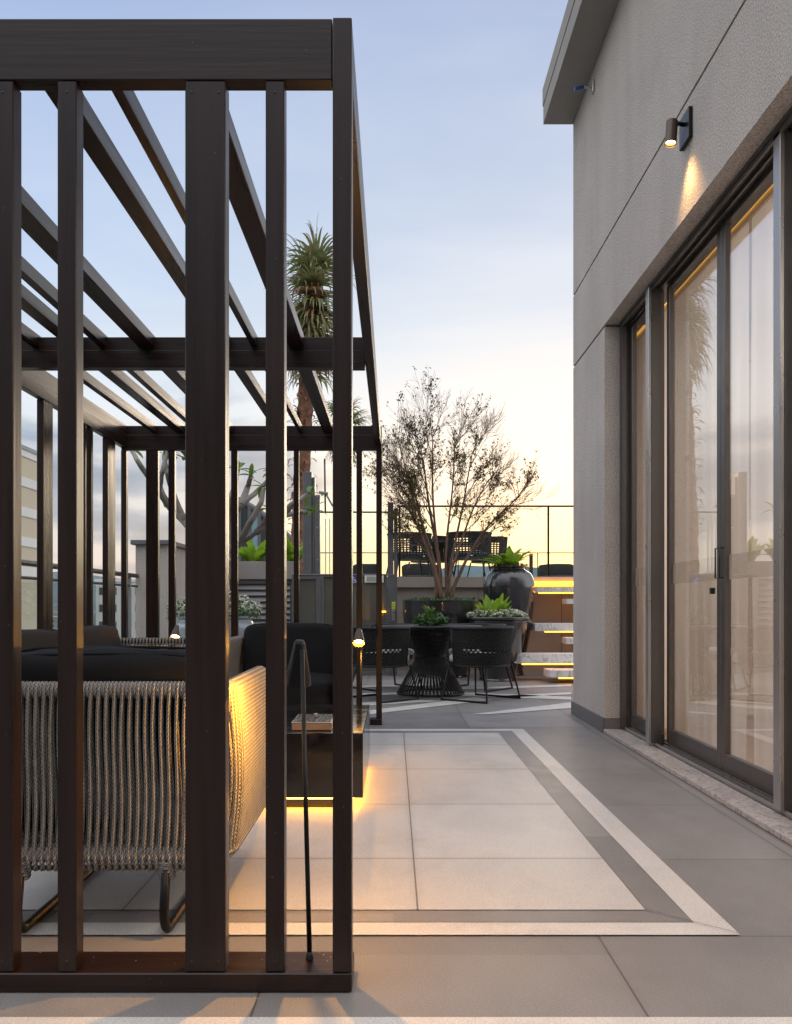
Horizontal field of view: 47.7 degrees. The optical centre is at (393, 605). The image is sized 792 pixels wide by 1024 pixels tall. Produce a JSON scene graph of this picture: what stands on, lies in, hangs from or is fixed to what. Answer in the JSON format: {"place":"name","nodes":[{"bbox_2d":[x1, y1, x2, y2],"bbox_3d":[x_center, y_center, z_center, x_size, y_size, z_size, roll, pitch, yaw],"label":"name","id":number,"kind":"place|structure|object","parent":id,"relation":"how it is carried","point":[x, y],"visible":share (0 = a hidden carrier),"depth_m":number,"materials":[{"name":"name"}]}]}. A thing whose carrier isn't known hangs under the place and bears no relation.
{"place":"outdoors","nodes":[
{"label":"outdoors","id":0,"kind":"place"},
{"bbox_2d":[21,444,36,629],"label":"apartment tower","id":1,"kind":"structure","parent":0,"point":[28,530],"depth_m":92.77,"materials":[{"name":"beige concrete"}]},
{"bbox_2d":[53,616,57,629],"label":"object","id":2,"kind":"structure","parent":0,"point":[55,622],"depth_m":560.00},
{"bbox_2d":[94,579,135,645],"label":"apartment building","id":3,"kind":"structure","parent":0,"point":[117,607],"depth_m":158.00,"materials":[{"name":"white concrete"}]},
{"bbox_2d":[229,497,290,579],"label":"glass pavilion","id":4,"kind":"structure","parent":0,"point":[245,513],"depth_m":31.96,"materials":[{"name":"glass"}]},
{"bbox_2d":[0,0,574,578],"label":"sky","id":5,"kind":"structure","parent":0,"point":[468,193],"materials":[{"name":"blue"}]},
{"bbox_2d":[53,565,536,610],"bbox_3d":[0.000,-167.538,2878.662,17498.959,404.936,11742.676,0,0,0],"label":"hills","id":6,"kind":"structure","parent":0,"point":[475,571],"depth_m":7485.43,"materials":[{"name":"grey"}]},
{"bbox_2d":[0,671,791,1016],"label":"terrace floor","id":7,"kind":"structure","parent":0,"point":[730,867],"depth_m":2.42,"materials":[{"name":"grey tile"}]},
{"bbox_2d":[21,559,138,645],"bbox_3d":[-2.600,0.302,2.540,0.043,1.256,13.080,0,0,0],"label":"glass railing","id":8,"kind":"object","parent":7,"relation":"on","point":[30,563],"visible":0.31,"depth_m":8.36,"materials":[{"name":"black metal"}]},
{"bbox_2d":[130,540,230,645],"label":"parapet pier","id":9,"kind":"structure","parent":7,"relation":"on","point":[140,545],"depth_m":9.10,"materials":[{"name":"grey paint"}]},
{"bbox_2d":[130,451,326,551],"bbox_3d":[-2.029,-0.870,10.389,2.509,2.332,0.864,0,0,0],"label":"plumeria tree","id":10,"kind":"object","parent":9,"relation":"on","point":[244,537],"visible":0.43,"depth_m":10.32,"materials":[{"name":"plant"}]},
{"bbox_2d":[0,18,381,991],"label":"pergola","id":11,"kind":"object","parent":7,"relation":"on","point":[206,66],"visible":0.88,"depth_m":2.15,"materials":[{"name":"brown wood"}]},
{"bbox_2d":[287,639,313,960],"bbox_3d":[-0.252,0.487,2.369,0.075,0.790,0.301,0,0,-7],"label":"garden lamp","id":12,"kind":"object","parent":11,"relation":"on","point":[298,674],"visible":0.96,"depth_m":2.37,"materials":[{"name":"black metal"}]},
{"bbox_2d":[176,616,253,649],"bbox_3d":[-1.660,0.516,8.350,0.731,0.836,0.731,0,0,0],"label":"flower pot","id":13,"kind":"object","parent":7,"relation":"on","point":[244,622],"visible":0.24,"depth_m":8.12,"materials":[{"name":"ceramic"}]},
{"bbox_2d":[166,591,263,619],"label":"white flowers","id":14,"kind":"object","parent":13,"relation":"in","point":[242,608],"visible":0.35,"depth_m":8.29,"materials":[{"name":"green plant"}]},
{"bbox_2d":[229,580,291,623],"bbox_3d":[-1.837,0.280,12.530,0.905,1.300,0.060,0,0,0],"label":"louvre screen","id":15,"kind":"object","parent":7,"relation":"on","point":[254,590],"visible":0.26,"depth_m":12.52,"materials":[{"name":"grey metal"}]},
{"bbox_2d":[229,561,293,579],"bbox_3d":[-1.837,-0.499,12.730,0.905,0.254,0.540,0,0,0],"label":"stone planter","id":16,"kind":"object","parent":15,"relation":"on","point":[251,570],"visible":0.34,"depth_m":12.46,"materials":[{"name":"stone"}]},
{"bbox_2d":[238,540,265,560],"bbox_3d":[-1.984,-0.792,12.692,0.644,0.332,0.567,0,0,-10],"label":"lime plant","id":17,"kind":"object","parent":16,"relation":"in","point":[251,552],"visible":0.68,"depth_m":12.57,"materials":[{"name":"green plant"}]},
{"bbox_2d":[287,536,302,560],"bbox_3d":[-1.413,-0.804,12.774,0.629,0.355,0.602,0,0,-42],"label":"lime plant","id":18,"kind":"object","parent":16,"relation":"in","point":[290,551],"visible":0.3,"depth_m":12.60,"materials":[{"name":"green plant"}]},
{"bbox_2d":[22,733,645,910],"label":"pale tile field","id":19,"kind":"structure","parent":7,"relation":"on","point":[462,821],"depth_m":3.37,"materials":[{"name":"tile"}]},
{"bbox_2d":[21,625,184,652],"bbox_3d":[-1.664,0.522,5.050,0.859,0.813,2.037,0,0,0],"label":"rope sofa","id":20,"kind":"object","parent":19,"relation":"on","point":[100,635],"visible":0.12,"depth_m":5.48,"materials":[{"name":"grey fabric"}]},
{"bbox_2d":[21,645,265,932],"bbox_3d":[-0.845,0.524,2.926,0.827,0.809,0.879,0,0,0],"label":"rope armchair","id":21,"kind":"object","parent":19,"relation":"on","point":[134,754],"visible":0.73,"depth_m":2.54,"materials":[{"name":"beige fabric"}]},
{"bbox_2d":[170,625,180,649],"bbox_3d":[-1.500,0.529,6.177,0.075,0.794,0.106,0,0,0],"label":"garden lamp","id":22,"kind":"object","parent":19,"relation":"on","point":[175,633],"visible":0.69,"depth_m":6.17,"materials":[{"name":"black metal"}]},
{"bbox_2d":[229,623,332,704],"bbox_3d":[-0.735,0.524,6.224,0.827,0.809,0.879,0,0,0],"label":"rope armchair","id":23,"kind":"object","parent":19,"relation":"on","point":[247,650],"visible":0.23,"depth_m":6.36,"materials":[{"name":"black fabric"}]},
{"bbox_2d":[287,705,369,806],"bbox_3d":[-0.569,0.750,4.635,0.862,0.352,1.170,0,0,0],"label":"coffee table","id":24,"kind":"object","parent":19,"relation":"on","point":[320,765],"visible":0.36,"depth_m":4.05,"materials":[{"name":"black metal"}]},
{"bbox_2d":[291,713,332,729],"bbox_3d":[-0.377,0.542,4.270,0.187,0.061,0.304,0,0,0],"label":"tray box","id":25,"kind":"object","parent":24,"relation":"on","point":[315,721],"visible":0.9,"depth_m":4.12,"materials":[{"name":"brown wood"}]},
{"bbox_2d":[353,628,364,704],"bbox_3d":[-0.203,0.529,5.277,0.075,0.794,0.106,0,0,0],"label":"garden lamp","id":26,"kind":"object","parent":19,"relation":"on","point":[358,640],"visible":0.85,"depth_m":5.28,"materials":[{"name":"black metal"}]},
{"bbox_2d":[291,459,397,673],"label":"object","id":27,"kind":"object","parent":7,"relation":"on","point":[315,595],"visible":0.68,"depth_m":12.00,"materials":[{"name":"grey metal"}]},
{"bbox_2d":[22,731,691,921],"bbox_3d":[-0.862,0.926,4.638,3.477,0.001,4.025,0,0,0],"label":"grey border","id":28,"kind":"object","parent":7,"relation":"on","point":[647,891],"visible":0.77,"depth_m":2.71,"materials":[{"name":"tile"}]},
{"bbox_2d":[21,729,739,934],"bbox_3d":[-0.811,0.926,4.636,3.577,0.001,4.227,0,0,0],"label":"light border","id":29,"kind":"object","parent":7,"relation":"on","point":[692,904],"visible":0.77,"depth_m":2.60,"materials":[{"name":"tile"}]},
{"bbox_2d":[647,909,737,932],"bbox_3d":[0.873,0.921,2.623,0.293,0.001,0.003,0,0,44],"label":"mitre joint","id":30,"kind":"object","parent":29,"relation":"on","point":[694,921],"visible":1,"depth_m":2.62,"materials":[{"name":"grey tile"}]},
{"bbox_2d":[353,625,419,702],"bbox_3d":[-0.165,0.564,8.891,0.636,0.730,0.680,0,0,-44],"label":"woven chair","id":31,"kind":"object","parent":7,"relation":"on","point":[394,638],"visible":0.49,"depth_m":8.63,"materials":[{"name":"wicker"}]},
{"bbox_2d":[353,623,422,690],"bbox_3d":[-0.087,0.564,10.111,0.680,0.730,0.636,0,0,-35],"label":"woven chair","id":32,"kind":"object","parent":7,"relation":"on","point":[411,650],"visible":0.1,"depth_m":10.13,"materials":[{"name":"wicker"}]},
{"bbox_2d":[0,1017,791,1023],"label":"light band front","id":33,"kind":"object","parent":7,"relation":"on","point":[395,1020],"depth_m":2.00,"materials":[{"name":"ceramic"}]},
{"bbox_2d":[382,624,481,696],"bbox_3d":[0.390,0.562,9.420,1.124,0.717,1.124,0,0,0],"label":"round table","id":34,"kind":"object","parent":7,"relation":"on","point":[426,650],"visible":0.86,"depth_m":9.26,"materials":[{"name":"black metal"}]},
{"bbox_2d":[412,605,451,625],"bbox_3d":[0.407,0.098,9.454,0.446,0.228,0.433,0,0,36],"label":"leafy plant","id":35,"kind":"object","parent":34,"relation":"on","point":[428,616],"visible":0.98,"depth_m":9.40,"materials":[{"name":"green plant"}]},
{"bbox_2d":[402,600,482,677],"bbox_3d":[0.661,0.429,11.851,1.089,1.011,1.090,0,0,0],"label":"tree planter","id":36,"kind":"object","parent":7,"relation":"on","point":[456,611],"visible":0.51,"depth_m":11.40,"materials":[{"name":"ceramic"}]},
{"bbox_2d":[406,596,482,602],"bbox_3d":[0.653,-0.090,11.854,1.121,0.122,1.116,0,0,0],"label":"ground cover","id":37,"kind":"object","parent":36,"relation":"on","point":[442,598],"visible":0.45,"depth_m":11.62,"materials":[{"name":"green plant"}]},
{"bbox_2d":[354,366,559,599],"bbox_3d":[0.874,-1.625,11.945,2.794,3.204,1.563,0,0,0],"label":"multi stem tree","id":38,"kind":"object","parent":36,"relation":"in","point":[411,482],"visible":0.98,"depth_m":11.90,"materials":[{"name":"brown plant"}]},
{"bbox_2d":[362,684,570,713],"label":"diagonal floor bands","id":39,"kind":"object","parent":7,"relation":"on","point":[536,708],"visible":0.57,"depth_m":8.69,"materials":[{"name":"tile"}]},
{"bbox_2d":[441,623,512,691],"bbox_3d":[0.939,0.564,10.060,0.680,0.730,0.636,0,0,41],"label":"woven chair","id":40,"kind":"object","parent":7,"relation":"on","point":[450,653],"visible":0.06,"depth_m":10.05,"materials":[{"name":"wicker"}]},
{"bbox_2d":[440,625,520,703],"bbox_3d":[0.880,0.564,8.892,0.636,0.730,0.680,0,0,39],"label":"woven chair","id":41,"kind":"object","parent":7,"relation":"on","point":[487,641],"visible":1,"depth_m":8.65,"materials":[{"name":"wicker"}]},
{"bbox_2d":[397,587,572,670],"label":"deck wall","id":42,"kind":"structure","parent":7,"relation":"on","point":[550,608],"depth_m":12.92,"materials":[{"name":"brown wood"}]},
{"bbox_2d":[397,577,572,586],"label":"deck","id":43,"kind":"structure","parent":42,"relation":"on","point":[429,581],"depth_m":12.85,"materials":[{"name":"grey stone"}]},
{"bbox_2d":[353,564,375,573],"bbox_3d":[-0.700,-0.774,23.600,0.800,0.707,0.800,0,0,0],"label":"lounge seat","id":44,"kind":"object","parent":43,"relation":"on","point":[368,568],"visible":0.13,"depth_m":23.81,"materials":[{"name":"grey fabric"}]},
{"bbox_2d":[229,552,572,576],"bbox_3d":[2.000,-0.965,25.200,14.000,1.090,0.030,0,0,0],"label":"deck railing","id":45,"kind":"object","parent":43,"relation":"on","point":[492,552],"visible":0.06,"depth_m":25.18,"materials":[{"name":"black metal"}]},
{"bbox_2d":[386,532,433,576],"bbox_3d":[0.294,-0.867,16.185,0.830,0.890,0.776,0,0,-17],"label":"woven chair","id":46,"kind":"object","parent":43,"relation":"on","point":[419,555],"visible":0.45,"depth_m":15.88,"materials":[{"name":"wicker"}]},
{"bbox_2d":[402,563,436,576],"bbox_3d":[0.700,-0.781,23.600,1.000,0.719,0.800,0,0,0],"label":"lounge seat","id":47,"kind":"object","parent":43,"relation":"on","point":[413,570],"visible":0.23,"depth_m":23.81,"materials":[{"name":"grey fabric"}]},
{"bbox_2d":[405,535,453,576],"bbox_3d":[0.705,-0.867,17.009,0.776,0.890,0.830,0,0,-36],"label":"woven chair","id":48,"kind":"object","parent":43,"relation":"on","point":[441,547],"visible":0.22,"depth_m":16.70,"materials":[{"name":"wicker"}]},
{"bbox_2d":[417,541,482,576],"bbox_3d":[1.050,-0.796,16.800,1.240,0.752,1.240,0,0,0],"label":"deck table","id":49,"kind":"object","parent":43,"relation":"on","point":[440,543],"visible":0.09,"depth_m":16.59,"materials":[{"name":"black metal"}]},
{"bbox_2d":[447,531,491,576],"bbox_3d":[1.344,-0.867,15.985,0.830,0.890,0.776,0,0,17],"label":"woven chair","id":50,"kind":"object","parent":43,"relation":"on","point":[476,555],"visible":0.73,"depth_m":15.71,"materials":[{"name":"wicker"}]},
{"bbox_2d":[399,505,572,576],"bbox_3d":[3.035,-0.958,13.300,5.930,1.075,0.030,0,0,0],"label":"deck railing","id":51,"kind":"object","parent":43,"relation":"on","point":[547,506],"visible":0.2,"depth_m":13.29,"materials":[{"name":"black metal"}]},
{"bbox_2d":[467,536,507,576],"bbox_3d":[1.828,-0.867,17.194,0.776,0.890,0.830,0,0,-21],"label":"woven chair","id":52,"kind":"object","parent":43,"relation":"on","point":[503,545],"visible":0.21,"depth_m":16.87,"materials":[{"name":"wicker"}]},
{"bbox_2d":[529,554,532,575],"bbox_3d":[2.055,-0.601,13.375,0.050,0.359,0.050,0,0,0],"label":"bollard light","id":53,"kind":"object","parent":43,"relation":"on","point":[531,564],"visible":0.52,"depth_m":13.35,"materials":[{"name":"brown metal"}]},
{"bbox_2d":[538,564,572,576],"bbox_3d":[4.350,-0.777,23.600,1.000,0.712,0.800,0,0,0],"label":"lounge seat","id":54,"kind":"object","parent":43,"relation":"on","point":[560,570],"visible":0.34,"depth_m":23.81,"materials":[{"name":"grey fabric"}]},
{"bbox_2d":[466,617,529,681],"bbox_3d":[1.311,0.533,11.251,0.792,0.800,0.793,0,0,0],"label":"bowl planter","id":55,"kind":"object","parent":7,"relation":"on","point":[519,624],"visible":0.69,"depth_m":11.02,"materials":[{"name":"ceramic"}]},
{"bbox_2d":[474,593,511,616],"bbox_3d":[1.232,0.002,11.217,0.447,0.337,0.543,0,0,-24],"label":"lime plant","id":56,"kind":"object","parent":55,"relation":"on","point":[498,604],"visible":0.58,"depth_m":11.18,"materials":[{"name":"green plant"}]},
{"bbox_2d":[466,608,528,616],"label":"white flowers","id":57,"kind":"object","parent":55,"relation":"on","point":[517,613],"visible":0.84,"depth_m":11.01,"materials":[{"name":"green plant"}]},
{"bbox_2d":[483,565,534,675],"bbox_3d":[1.560,0.196,12.100,0.703,1.472,0.702,0,0,0],"label":"tall jar","id":58,"kind":"object","parent":7,"relation":"on","point":[515,584],"visible":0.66,"depth_m":11.83,"materials":[{"name":"ceramic"}]},
{"bbox_2d":[480,545,533,565],"bbox_3d":[1.544,-0.664,12.076,0.761,0.278,0.603,0,0,0],"label":"fern","id":59,"kind":"object","parent":58,"relation":"in","point":[508,557],"visible":0.81,"depth_m":11.98,"materials":[{"name":"green plant"}]},
{"bbox_2d":[487,562,529,568],"bbox_3d":[1.547,-0.541,12.076,0.596,0.135,0.581,0,0,0],"label":"trailing plant","id":60,"kind":"object","parent":58,"relation":"on","point":[521,564],"visible":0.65,"depth_m":11.96,"materials":[{"name":"green plant"}]},
{"bbox_2d":[516,581,572,678],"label":"marble stairs","id":61,"kind":"structure","parent":7,"relation":"on","point":[546,659],"depth_m":11.23,"materials":[{"name":"white stone"}]},
{"bbox_2d":[543,0,791,845],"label":"building","id":62,"kind":"structure","parent":7,"relation":"on","point":[658,225],"depth_m":5.67,"materials":[{"name":"grey paint"}]},
{"bbox_2d":[574,79,593,94],"bbox_3d":[1.472,-4.015,6.930,0.153,0.090,0.060,0,0,0],"label":"wall bracket","id":63,"kind":"object","parent":62,"relation":"attached to","point":[581,87],"depth_m":6.92,"materials":[{"name":"metal"}]},
{"bbox_2d":[630,287,663,742],"bbox_3d":[1.694,-0.582,6.127,0.124,2.924,0.783,0,0,0],"label":"sliding door","id":64,"kind":"structure","parent":62,"relation":"in","point":[652,725],"depth_m":5.74,"materials":[{"name":"brown metal"}]},
{"bbox_2d":[665,106,692,150],"bbox_3d":[1.485,-2.501,4.713,0.129,0.178,0.155,0,0,0],"label":"wall lamp","id":65,"kind":"object","parent":62,"relation":"attached to","point":[685,123],"visible":1,"depth_m":4.67,"materials":[{"name":"black metal"}]},
{"bbox_2d":[659,225,720,768],"bbox_3d":[1.736,-0.581,5.258,0.092,2.922,0.945,0,0,0],"label":"sliding door","id":66,"kind":"structure","parent":62,"relation":"in","point":[710,754],"depth_m":5.67,"materials":[{"name":"brown metal"}]},
{"bbox_2d":[637,222,748,759],"bbox_3d":[2.002,-0.755,6.235,0.064,3.310,2.370,0,0,0],"label":"curtain","id":67,"kind":"object","parent":62,"relation":"hanging from","point":[695,500],"visible":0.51,"depth_m":5.85,"materials":[{"name":"fabric"}]},
{"bbox_2d":[719,164,772,794],"bbox_3d":[1.754,-0.583,4.343,0.056,2.917,0.875,0,0,0],"label":"sliding door","id":68,"kind":"structure","parent":62,"relation":"in","point":[761,778],"depth_m":4.72,"materials":[{"name":"brown metal"}]},
{"bbox_2d":[751,196,772,771],"bbox_3d":[1.996,-0.755,4.100,0.044,3.310,1.800,0,0,0],"label":"curtain","id":69,"kind":"object","parent":62,"relation":"hanging from","point":[762,415],"visible":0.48,"depth_m":4.86,"materials":[{"name":"fabric"}]},
{"bbox_2d":[773,129,791,810],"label":"sliding door","id":70,"kind":"structure","parent":62,"relation":"in","point":[782,144],"depth_m":3.84,"materials":[{"name":"brown metal"}]},
{"label":"ground","id":71,"kind":"structure","parent":0,"visible":0},
{"bbox_2d":[53,610,95,624],"bbox_3d":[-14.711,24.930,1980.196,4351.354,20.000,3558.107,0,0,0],"label":"distant town","id":72,"kind":"object","parent":71,"relation":"on","point":[55,613],"depth_m":1897.10},
{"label":"tower podium","id":73,"kind":"structure","parent":71,"relation":"on","visible":0},
{"bbox_2d":[264,212,355,573],"bbox_3d":[-1.318,-2.976,15.656,1.704,7.813,1.495,0,0,-42],"label":"fan palm","id":74,"kind":"object","parent":73,"relation":"on","point":[313,262],"visible":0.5,"depth_m":15.44,"materials":[{"name":"green plant"}]},
{"bbox_2d":[314,396,371,547],"bbox_3d":[-1.408,-0.609,26.076,1.757,11.077,1.786,0,0,40],"label":"fan palm","id":75,"kind":"object","parent":73,"relation":"on","point":[358,421],"visible":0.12,"depth_m":25.90,"materials":[{"name":"green plant"}]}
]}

